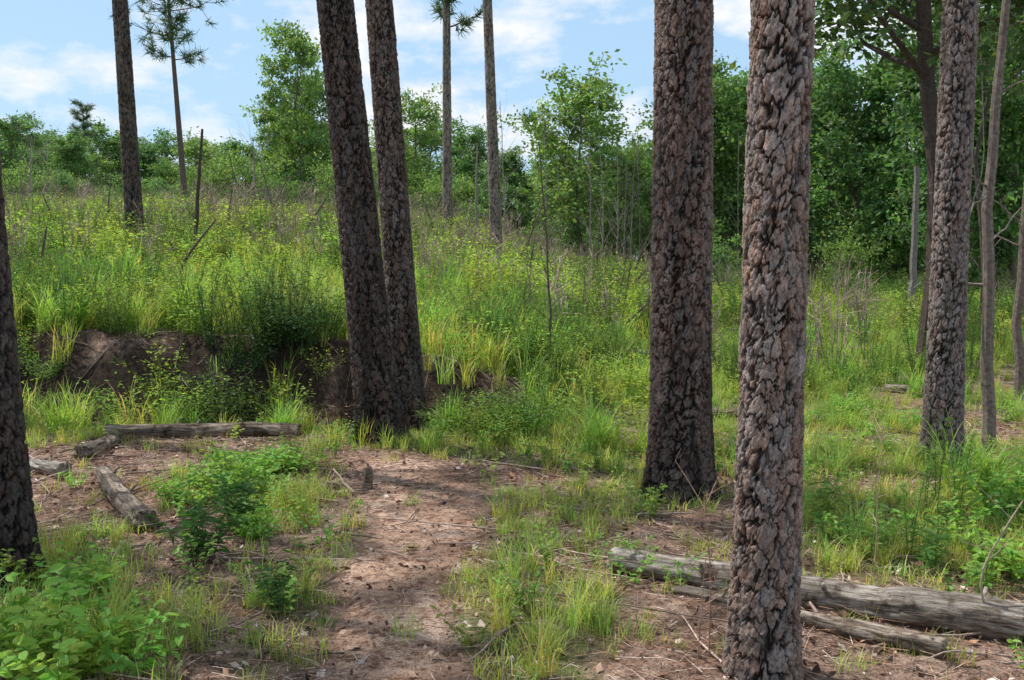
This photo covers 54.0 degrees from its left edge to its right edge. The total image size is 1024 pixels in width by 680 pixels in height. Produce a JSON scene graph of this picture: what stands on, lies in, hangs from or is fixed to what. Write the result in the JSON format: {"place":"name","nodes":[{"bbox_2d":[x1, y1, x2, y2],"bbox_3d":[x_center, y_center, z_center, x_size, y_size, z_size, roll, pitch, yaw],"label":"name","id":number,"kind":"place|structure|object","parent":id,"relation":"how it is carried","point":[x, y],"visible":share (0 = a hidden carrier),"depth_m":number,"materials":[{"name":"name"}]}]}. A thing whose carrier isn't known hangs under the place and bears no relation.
{"place":"outdoors","nodes":[
{"label":"outdoors","id":0,"kind":"place"},
{"bbox_2d":[50,256,142,307],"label":"leafy shrub","id":1,"kind":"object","parent":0,"point":[92,277],"depth_m":11.95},
{"bbox_2d":[89,232,174,281],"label":"leafy shrub","id":2,"kind":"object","parent":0,"point":[130,262],"depth_m":13.91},
{"bbox_2d":[331,456,488,679],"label":"dirt path","id":3,"kind":"structure","parent":0,"point":[415,648],"depth_m":5.09,"materials":[{"name":"soil"}]},
{"bbox_2d":[0,0,1022,256],"label":"sky","id":4,"kind":"structure","parent":0,"point":[53,52],"materials":[{"name":"blue"}]},
{"bbox_2d":[0,235,1023,679],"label":"ground","id":5,"kind":"structure","parent":0,"point":[332,385],"depth_m":5.75,"materials":[{"name":"soil"}]},
{"bbox_2d":[0,150,48,591],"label":"pine tree","id":6,"kind":"object","parent":5,"relation":"on","point":[18,526],"visible":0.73,"depth_m":4.75,"materials":[{"name":"brown plant"}]},
{"bbox_2d":[0,110,50,201],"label":"broadleaf tree","id":7,"kind":"object","parent":5,"relation":"on","point":[8,131],"visible":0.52,"depth_m":41.21,"materials":[{"name":"green plant"}]},
{"bbox_2d":[19,345,76,427],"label":"leafy shrub","id":8,"kind":"object","parent":5,"relation":"on","point":[50,371],"visible":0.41,"depth_m":10.25,"materials":[{"name":"green plant"}]},
{"bbox_2d":[29,458,71,477],"bbox_3d":[-3.393,0.929,7.363,0.494,0.120,0.138,3,6,40],"label":"fallen log","id":9,"kind":"object","parent":5,"relation":"on","point":[44,466],"visible":0.79,"depth_m":7.26,"materials":[{"name":"wood"}]},
{"bbox_2d":[26,284,103,331],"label":"bunch grass","id":10,"kind":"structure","parent":5,"relation":"on","point":[61,321],"depth_m":10.90,"materials":[{"name":"plant"}]},
{"bbox_2d":[23,369,108,434],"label":"bunch grass","id":11,"kind":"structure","parent":5,"relation":"on","point":[62,415],"depth_m":9.45,"materials":[{"name":"plant"}]},
{"bbox_2d":[6,542,128,601],"bbox_3d":[-2.083,1.089,4.648,0.544,0.248,0.512,-1,5,-14],"label":"leafy plant","id":12,"kind":"object","parent":5,"relation":"on","point":[81,574],"visible":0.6,"depth_m":4.67,"materials":[{"name":"green plant"}]},
{"bbox_2d":[0,567,154,675],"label":"bunch grass","id":13,"kind":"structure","parent":5,"relation":"on","point":[99,643],"depth_m":3.89,"materials":[{"name":"plant"}]},
{"bbox_2d":[64,98,120,190],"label":"pine tree","id":14,"kind":"object","parent":5,"relation":"on","point":[87,109],"visible":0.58,"depth_m":58.99,"materials":[{"name":"green plant"}]},
{"bbox_2d":[0,557,190,679],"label":"leafy plant","id":15,"kind":"object","parent":5,"relation":"on","point":[23,664],"visible":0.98,"depth_m":3.75,"materials":[{"name":"green plant"}]},
{"bbox_2d":[72,432,120,461],"bbox_3d":[-3.341,0.859,8.152,0.142,0.163,0.928,0,3,-5],"label":"fallen log","id":16,"kind":"object","parent":5,"relation":"on","point":[104,444],"visible":0.81,"depth_m":7.90,"materials":[{"name":"wood"}]},
{"bbox_2d":[70,597,145,678],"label":"leafy plant","id":17,"kind":"object","parent":5,"relation":"on","point":[93,655],"visible":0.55,"depth_m":3.87,"materials":[{"name":"green plant"}]},
{"bbox_2d":[88,280,153,337],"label":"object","id":18,"kind":"object","parent":5,"relation":"on","point":[116,311],"visible":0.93,"depth_m":10.59,"materials":[{"name":"green plant"}]},
{"bbox_2d":[95,465,158,532],"bbox_3d":[-2.507,0.981,6.449,0.183,0.181,1.734,-3,4,-30],"label":"fallen log","id":19,"kind":"object","parent":5,"relation":"on","point":[117,492],"visible":0.97,"depth_m":6.07,"materials":[{"name":"wood"}]},
{"bbox_2d":[112,0,144,242],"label":"pine tree","id":20,"kind":"object","parent":5,"relation":"on","point":[131,175],"visible":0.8,"depth_m":18.61,"materials":[{"name":"brown plant"}]},
{"bbox_2d":[109,0,226,202],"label":"pine tree","id":21,"kind":"object","parent":5,"relation":"on","point":[165,8],"visible":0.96,"depth_m":33.40,"materials":[{"name":"green plant"}]},
{"bbox_2d":[120,269,218,329],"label":"leafy shrub","id":22,"kind":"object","parent":5,"relation":"on","point":[161,323],"depth_m":11.15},
{"bbox_2d":[125,395,220,423],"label":"bunch grass","id":23,"kind":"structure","parent":5,"relation":"on","point":[167,419],"depth_m":9.30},
{"bbox_2d":[143,467,237,509],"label":"leafy shrub","id":24,"kind":"object","parent":5,"relation":"on","point":[164,488],"visible":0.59,"depth_m":6.38,"materials":[{"name":"green plant"}]},
{"bbox_2d":[100,330,286,422],"bbox_3d":[-2.986,0.414,10.053,1.507,0.972,1.685,4,6,42],"label":"leafy shrub","id":25,"kind":"object","parent":5,"relation":"on","point":[218,410],"visible":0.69,"depth_m":9.86,"materials":[{"name":"green plant"}]},
{"bbox_2d":[176,212,215,278],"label":"dead stem","id":26,"kind":"object","parent":5,"relation":"on","point":[186,258],"visible":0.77,"depth_m":14.92,"materials":[{"name":"brown plant"}]},
{"bbox_2d":[142,479,250,566],"bbox_3d":[-1.623,0.956,5.149,0.387,0.415,0.430,2,5,23],"label":"willowy weed","id":27,"kind":"object","parent":5,"relation":"on","point":[194,515],"visible":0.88,"depth_m":5.16,"materials":[{"name":"green plant"}]},
{"bbox_2d":[186,129,207,247],"bbox_3d":[-5.217,-2.265,16.767,0.393,2.503,0.293,0,5,0],"label":"dead snag","id":28,"kind":"object","parent":5,"relation":"on","point":[197,199],"visible":0.76,"depth_m":16.82,"materials":[{"name":"wood"}]},
{"bbox_2d":[103,419,301,439],"bbox_3d":[-2.721,0.781,8.888,1.707,0.200,0.209,0,5,-2],"label":"fallen log","id":29,"kind":"object","parent":5,"relation":"on","point":[257,429],"visible":0.91,"depth_m":8.84,"materials":[{"name":"wood"}]},
{"bbox_2d":[119,243,333,360],"bbox_3d":[-3.050,-0.484,11.375,2.462,1.217,2.033,4,7,43],"label":"leafy shrub","id":30,"kind":"object","parent":5,"relation":"on","point":[244,314],"visible":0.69,"depth_m":10.70,"materials":[{"name":"green plant"}]},
{"bbox_2d":[200,470,269,531],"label":"willowy weed","id":31,"kind":"object","parent":5,"relation":"on","point":[243,487],"visible":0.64,"depth_m":5.74,"materials":[{"name":"green plant"}]},
{"bbox_2d":[177,441,299,497],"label":"leafy shrub","id":32,"kind":"object","parent":5,"relation":"on","point":[243,465],"visible":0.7,"depth_m":6.66,"materials":[{"name":"green plant"}]},
{"bbox_2d":[204,263,280,318],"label":"leafy shrub","id":33,"kind":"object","parent":5,"relation":"on","point":[237,294],"depth_m":11.90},
{"bbox_2d":[203,483,291,541],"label":"leafy shrub","id":34,"kind":"object","parent":5,"relation":"on","point":[247,526],"visible":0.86,"depth_m":5.62,"materials":[{"name":"green plant"}]},
{"bbox_2d":[201,275,346,358],"bbox_3d":[-2.260,-0.245,10.447,1.641,0.851,1.349,-4,7,-42],"label":"leafy shrub","id":35,"kind":"object","parent":5,"relation":"on","point":[292,327],"visible":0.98,"depth_m":10.37,"materials":[{"name":"green plant"}]},
{"bbox_2d":[242,544,307,617],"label":"willowy weed","id":36,"kind":"object","parent":5,"relation":"on","point":[278,600],"visible":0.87,"depth_m":4.48,"materials":[{"name":"green plant"}]},
{"bbox_2d":[233,431,326,475],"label":"leafy shrub","id":37,"kind":"object","parent":5,"relation":"on","point":[295,463],"visible":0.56,"depth_m":7.27,"materials":[{"name":"green plant"}]},
{"bbox_2d":[248,80,316,200],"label":"broadleaf tree","id":38,"kind":"object","parent":5,"relation":"on","point":[284,167],"visible":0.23,"depth_m":46.02,"materials":[{"name":"green plant"}]},
{"bbox_2d":[239,19,331,202],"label":"broadleaf tree","id":39,"kind":"object","parent":5,"relation":"on","point":[302,51],"visible":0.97,"depth_m":43.05,"materials":[{"name":"green plant"}]},
{"bbox_2d":[244,394,327,429],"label":"bunch grass","id":40,"kind":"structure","parent":5,"relation":"on","point":[285,417],"depth_m":9.23,"materials":[{"name":"plant"}]},
{"bbox_2d":[296,276,346,334],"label":"bunch grass","id":41,"kind":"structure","parent":5,"relation":"on","point":[331,295],"depth_m":11.09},
{"bbox_2d":[287,69,369,206],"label":"broadleaf tree","id":42,"kind":"object","parent":5,"relation":"on","point":[323,110],"visible":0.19,"depth_m":45.99,"materials":[{"name":"green plant"}]},
{"bbox_2d":[316,0,413,448],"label":"pine tree","id":43,"kind":"object","parent":5,"relation":"on","point":[376,395],"visible":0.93,"depth_m":8.42,"materials":[{"name":"brown plant"}]},
{"bbox_2d":[365,0,431,435],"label":"pine tree","id":44,"kind":"object","parent":5,"relation":"on","point":[398,255],"visible":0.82,"depth_m":9.43,"materials":[{"name":"brown plant"}]},
{"bbox_2d":[367,83,456,211],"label":"broadleaf tree","id":45,"kind":"object","parent":5,"relation":"on","point":[413,115],"visible":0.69,"depth_m":47.16,"materials":[{"name":"green plant"}]},
{"bbox_2d":[122,451,713,679],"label":"path pebbles","id":46,"kind":"object","parent":5,"relation":"on","point":[417,560],"visible":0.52,"depth_m":5.20,"materials":[{"name":"grey stone"}]},
{"bbox_2d":[409,385,485,433],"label":"bunch grass","id":47,"kind":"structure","parent":5,"relation":"on","point":[447,412],"depth_m":9.19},
{"bbox_2d":[416,280,481,341],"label":"bunch grass","id":48,"kind":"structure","parent":5,"relation":"on","point":[444,309],"depth_m":11.48,"materials":[{"name":"plant"}]},
{"bbox_2d":[430,0,482,235],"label":"pine tree","id":49,"kind":"object","parent":5,"relation":"on","point":[445,11],"visible":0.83,"depth_m":28.46,"materials":[{"name":"brown plant"}]},
{"bbox_2d":[415,391,513,442],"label":"leafy shrub","id":50,"kind":"object","parent":5,"relation":"on","point":[470,424],"visible":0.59,"depth_m":8.89,"materials":[{"name":"green plant"}]},
{"bbox_2d":[440,123,504,220],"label":"broadleaf tree","id":51,"kind":"object","parent":5,"relation":"on","point":[461,142],"visible":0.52,"depth_m":50.94,"materials":[{"name":"green plant"}]},
{"bbox_2d":[473,142,485,234],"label":"bare tree","id":52,"kind":"object","parent":5,"relation":"on","point":[476,190],"visible":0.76,"depth_m":29.71,"materials":[{"name":"grey plant"}]},
{"bbox_2d":[482,0,502,251],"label":"pine tree","id":53,"kind":"object","parent":5,"relation":"on","point":[493,167],"visible":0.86,"depth_m":23.57,"materials":[{"name":"brown plant"}]},
{"bbox_2d":[2,139,1018,293],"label":"distant shrubs","id":54,"kind":"object","parent":5,"relation":"on","point":[463,188],"visible":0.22,"depth_m":38.21,"materials":[{"name":"green plant"}]},
{"bbox_2d":[478,145,544,240],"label":"broadleaf tree","id":55,"kind":"object","parent":5,"relation":"on","point":[510,161],"visible":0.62,"depth_m":45.10,"materials":[{"name":"green plant"}]},
{"bbox_2d":[0,392,1023,679],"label":"grass","id":56,"kind":"structure","parent":5,"relation":"on","point":[524,494],"depth_m":5.57,"materials":[{"name":"plant"}]},
{"bbox_2d":[0,401,1023,669],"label":"broadleaf weeds","id":57,"kind":"object","parent":5,"relation":"on","point":[540,527],"visible":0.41,"depth_m":5.58,"materials":[{"name":"green plant"}]},
{"bbox_2d":[0,50,1023,271],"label":"distant treeline","id":58,"kind":"object","parent":5,"relation":"on","point":[74,158],"visible":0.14,"depth_m":53.07,"materials":[{"name":"green plant"}]},
{"bbox_2d":[0,386,1023,679],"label":"pine straw litter","id":59,"kind":"object","parent":5,"relation":"on","point":[412,452],"visible":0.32,"depth_m":5.41,"materials":[{"name":"brown plant"}]},
{"bbox_2d":[3,175,1023,377],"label":"dry weed stems","id":60,"kind":"object","parent":5,"relation":"on","point":[417,201],"visible":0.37,"depth_m":19.56,"materials":[{"name":"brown plant"}]},
{"bbox_2d":[4,184,1023,338],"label":"goldenrod","id":61,"kind":"object","parent":5,"relation":"on","point":[734,311],"visible":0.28,"depth_m":20.38,"materials":[{"name":"green plant"}]},
{"bbox_2d":[5,189,1023,344],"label":"broadleaf weeds","id":62,"kind":"object","parent":5,"relation":"on","point":[122,234],"visible":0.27,"depth_m":18.20,"materials":[{"name":"green plant"}]},
{"bbox_2d":[438,378,592,446],"bbox_3d":[0.042,0.616,8.900,1.315,0.606,1.417,-2,5,-22],"label":"leafy shrub","id":63,"kind":"object","parent":5,"relation":"on","point":[524,418],"visible":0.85,"depth_m":8.66,"materials":[{"name":"green plant"}]},
{"bbox_2d":[8,223,1023,415],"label":"goldenrod","id":64,"kind":"object","parent":5,"relation":"on","point":[26,270],"visible":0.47,"depth_m":11.88,"materials":[{"name":"green plant"}]},
{"bbox_2d":[11,237,1023,431],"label":"broadleaf weeds","id":65,"kind":"object","parent":5,"relation":"on","point":[633,378],"visible":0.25,"depth_m":10.93,"materials":[{"name":"green plant"}]},
{"bbox_2d":[11,250,1023,435],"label":"meadow grass","id":66,"kind":"structure","parent":5,"relation":"on","point":[433,345],"depth_m":10.65,"materials":[{"name":"plant"}]},
{"bbox_2d":[11,323,1023,679],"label":"fallen twigs","id":67,"kind":"object","parent":5,"relation":"on","point":[541,503],"visible":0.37,"depth_m":5.93,"materials":[{"name":"wood"}]},
{"bbox_2d":[14,205,1023,349],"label":"meadow grass","id":68,"kind":"structure","parent":5,"relation":"on","point":[641,324],"depth_m":17.96,"materials":[{"name":"plant"}]},
{"bbox_2d":[484,289,600,347],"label":"leafy shrub","id":69,"kind":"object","parent":5,"relation":"on","point":[521,317],"depth_m":11.93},
{"bbox_2d":[502,136,594,368],"bbox_3d":[0.334,-0.793,10.661,0.947,2.635,0.596,3,6,30],"label":"sapling","id":70,"kind":"object","parent":5,"relation":"on","point":[547,285],"visible":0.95,"depth_m":10.58,"materials":[{"name":"green plant"}]},
{"bbox_2d":[482,49,651,254],"bbox_3d":[2.324,-6.865,39.873,5.756,8.575,6.256,-5,7,-44],"label":"broadleaf tree","id":71,"kind":"object","parent":5,"relation":"on","point":[586,96],"visible":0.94,"depth_m":39.39,"materials":[{"name":"green plant"}]},
{"bbox_2d":[518,96,623,247],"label":"broadleaf tree","id":72,"kind":"object","parent":5,"relation":"on","point":[565,121],"visible":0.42,"depth_m":42.19,"materials":[{"name":"green plant"}]},
{"bbox_2d":[518,374,648,454],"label":"bunch grass","id":73,"kind":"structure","parent":5,"relation":"on","point":[594,427],"depth_m":8.16,"materials":[{"name":"plant"}]},
{"bbox_2d":[566,118,608,256],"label":"bare tree","id":74,"kind":"object","parent":5,"relation":"on","point":[590,241],"visible":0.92,"depth_m":36.67,"materials":[{"name":"brown plant"}]},
{"bbox_2d":[579,101,622,258],"bbox_3d":[3.153,-5.277,35.519,1.864,6.227,2.211,0,5,0],"label":"bare tree","id":75,"kind":"object","parent":5,"relation":"on","point":[602,193],"visible":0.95,"depth_m":35.68,"materials":[{"name":"grey plant"}]},
{"bbox_2d":[594,146,646,256],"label":"bare tree","id":76,"kind":"object","parent":5,"relation":"on","point":[618,219],"visible":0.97,"depth_m":36.79,"materials":[{"name":"grey plant"}]},
{"bbox_2d":[598,120,645,263],"bbox_3d":[4.258,-5.703,37.614,2.357,6.840,2.094,1,5,16],"label":"bare tree","id":77,"kind":"object","parent":5,"relation":"on","point":[625,207],"visible":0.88,"depth_m":37.74,"materials":[{"name":"grey plant"}]},
{"bbox_2d":[595,139,652,262],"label":"broadleaf tree","id":78,"kind":"object","parent":5,"relation":"on","point":[627,157],"visible":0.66,"depth_m":41.12,"materials":[{"name":"green plant"}]},
{"bbox_2d":[637,0,720,505],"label":"pine tree","id":79,"kind":"object","parent":5,"relation":"on","point":[680,415],"visible":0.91,"depth_m":6.48,"materials":[{"name":"brown plant"}]},
{"bbox_2d":[675,449,732,656],"bbox_3d":[0.837,0.887,4.009,0.260,0.862,0.388,-1,5,-15],"label":"dry weed stem","id":80,"kind":"object","parent":5,"relation":"on","point":[710,569],"visible":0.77,"depth_m":4.00,"materials":[{"name":"brown plant"}]},
{"bbox_2d":[688,545,730,673],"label":"dry weed stem","id":81,"kind":"object","parent":5,"relation":"on","point":[702,600],"visible":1,"depth_m":3.84,"materials":[{"name":"brown plant"}]},
{"bbox_2d":[712,95,747,263],"bbox_3d":[8.236,-5.598,37.719,4.653,7.309,4.129,-3,5,-28],"label":"broadleaf tree","id":82,"kind":"object","parent":5,"relation":"on","point":[738,112],"visible":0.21,"depth_m":37.04,"materials":[{"name":"green plant"}]},
{"bbox_2d":[721,0,815,679],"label":"pine tree","id":83,"kind":"object","parent":5,"relation":"on","point":[763,637],"visible":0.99,"depth_m":3.67,"materials":[{"name":"brown plant"}]},
{"bbox_2d":[670,582,948,658],"bbox_3d":[1.249,1.203,4.398,1.274,0.123,0.097,4,6,40],"label":"fallen log","id":84,"kind":"object","parent":5,"relation":"on","point":[925,642],"visible":0.62,"depth_m":4.18,"materials":[{"name":"wood"}]},
{"bbox_2d":[605,547,1023,643],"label":"fallen log","id":85,"kind":"object","parent":5,"relation":"on","point":[996,617],"visible":0.73,"depth_m":4.39,"materials":[{"name":"wood"}]},
{"bbox_2d":[808,62,893,279],"bbox_3d":[11.217,-5.818,35.959,5.320,8.014,5.553,3,5,28],"label":"broadleaf tree","id":86,"kind":"object","parent":5,"relation":"on","point":[818,170],"visible":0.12,"depth_m":35.79,"materials":[{"name":"green plant"}]},
{"bbox_2d":[808,29,921,267],"bbox_3d":[11.537,-5.796,33.820,6.394,8.452,5.144,-2,5,-27],"label":"broadleaf tree","id":87,"kind":"object","parent":5,"relation":"on","point":[844,78],"visible":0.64,"depth_m":32.92,"materials":[{"name":"green plant"}]},
{"bbox_2d":[821,390,922,428],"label":"grass","id":88,"kind":"structure","parent":5,"relation":"on","point":[852,396],"depth_m":9.71,"materials":[{"name":"green plant"}]},
{"bbox_2d":[857,400,892,570],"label":"dry weed stem","id":89,"kind":"object","parent":5,"relation":"on","point":[877,491],"visible":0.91,"depth_m":5.09,"materials":[{"name":"brown plant"}]},
{"bbox_2d":[729,0,1023,360],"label":"oak tree","id":90,"kind":"object","parent":5,"relation":"on","point":[919,18],"visible":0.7,"depth_m":13.71,"materials":[{"name":"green plant"}]},
{"bbox_2d":[803,469,954,575],"bbox_3d":[1.922,0.972,5.472,0.521,0.381,1.135,-2,5,-21],"label":"willowy weed","id":91,"kind":"object","parent":5,"relation":"on","point":[930,551],"visible":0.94,"depth_m":5.27,"materials":[{"name":"green plant"}]},
{"bbox_2d":[822,35,984,277],"bbox_3d":[12.914,-5.726,32.386,5.100,8.666,4.966,-1,5,-10],"label":"broadleaf tree","id":92,"kind":"object","parent":5,"relation":"on","point":[881,188],"visible":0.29,"depth_m":32.02,"materials":[{"name":"green plant"}]},
{"bbox_2d":[905,165,919,309],"bbox_3d":[8.749,-2.080,21.936,0.276,3.411,0.701,4,6,39],"label":"dead snag","id":93,"kind":"object","parent":5,"relation":"on","point":[913,253],"visible":0.89,"depth_m":21.84,"materials":[{"name":"wood"}]},
{"bbox_2d":[898,465,931,559],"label":"tall weed","id":94,"kind":"object","parent":5,"relation":"on","point":[905,516],"visible":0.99,"depth_m":5.30,"materials":[{"name":"green plant"}]},
{"bbox_2d":[865,6,1023,277],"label":"broadleaf tree","id":95,"kind":"object","parent":5,"relation":"on","point":[908,107],"visible":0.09,"depth_m":29.33,"materials":[{"name":"green plant"}]},
{"bbox_2d":[915,0,978,469],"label":"pine tree","id":96,"kind":"object","parent":5,"relation":"on","point":[944,383],"visible":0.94,"depth_m":7.37,"materials":[{"name":"brown plant"}]},
{"bbox_2d":[872,0,1023,323],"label":"oak tree","id":97,"kind":"object","parent":5,"relation":"on","point":[988,86],"visible":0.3,"depth_m":18.91,"materials":[{"name":"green plant"}]},
{"bbox_2d":[875,69,1023,292],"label":"broadleaf tree","id":98,"kind":"object","parent":5,"relation":"on","point":[1002,254],"visible":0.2,"depth_m":26.73,"materials":[{"name":"green plant"}]},
{"bbox_2d":[922,417,976,514],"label":"tall weed","id":99,"kind":"object","parent":5,"relation":"on","point":[935,470],"visible":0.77,"depth_m":6.02,"materials":[{"name":"green plant"}]},
{"bbox_2d":[889,410,1023,498],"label":"bunch grass","id":100,"kind":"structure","parent":5,"relation":"on","point":[985,465],"depth_m":6.63,"materials":[{"name":"plant"}]},
{"bbox_2d":[912,2,1023,291],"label":"broadleaf tree","id":101,"kind":"object","parent":5,"relation":"on","point":[1016,132],"visible":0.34,"depth_m":25.78,"materials":[{"name":"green plant"}]},
{"bbox_2d":[913,0,1023,454],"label":"slender tree","id":102,"kind":"object","parent":5,"relation":"on","point":[987,285],"visible":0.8,"depth_m":7.94,"materials":[{"name":"brown plant"}]},
{"bbox_2d":[924,508,1023,591],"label":"leafy plant","id":103,"kind":"object","parent":5,"relation":"on","point":[978,553],"visible":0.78,"depth_m":4.91,"materials":[{"name":"green plant"}]},
{"bbox_2d":[934,460,1023,532],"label":"leafy plant","id":104,"kind":"object","parent":5,"relation":"on","point":[1017,482],"visible":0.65,"depth_m":5.97,"materials":[{"name":"green plant"}]},
{"bbox_2d":[954,436,1023,602],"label":"sapling","id":105,"kind":"object","parent":5,"relation":"on","point":[978,498],"visible":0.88,"depth_m":4.20,"materials":[{"name":"green plant"}]},
{"bbox_2d":[974,186,1023,404],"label":"slender tree","id":106,"kind":"object","parent":5,"relation":"on","point":[1017,336],"visible":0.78,"depth_m":10.51,"materials":[{"name":"brown plant"}]},
{"bbox_2d":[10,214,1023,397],"bbox_3d":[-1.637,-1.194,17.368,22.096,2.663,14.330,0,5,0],"label":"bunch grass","id":107,"kind":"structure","parent":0,"point":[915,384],"depth_m":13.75,"materials":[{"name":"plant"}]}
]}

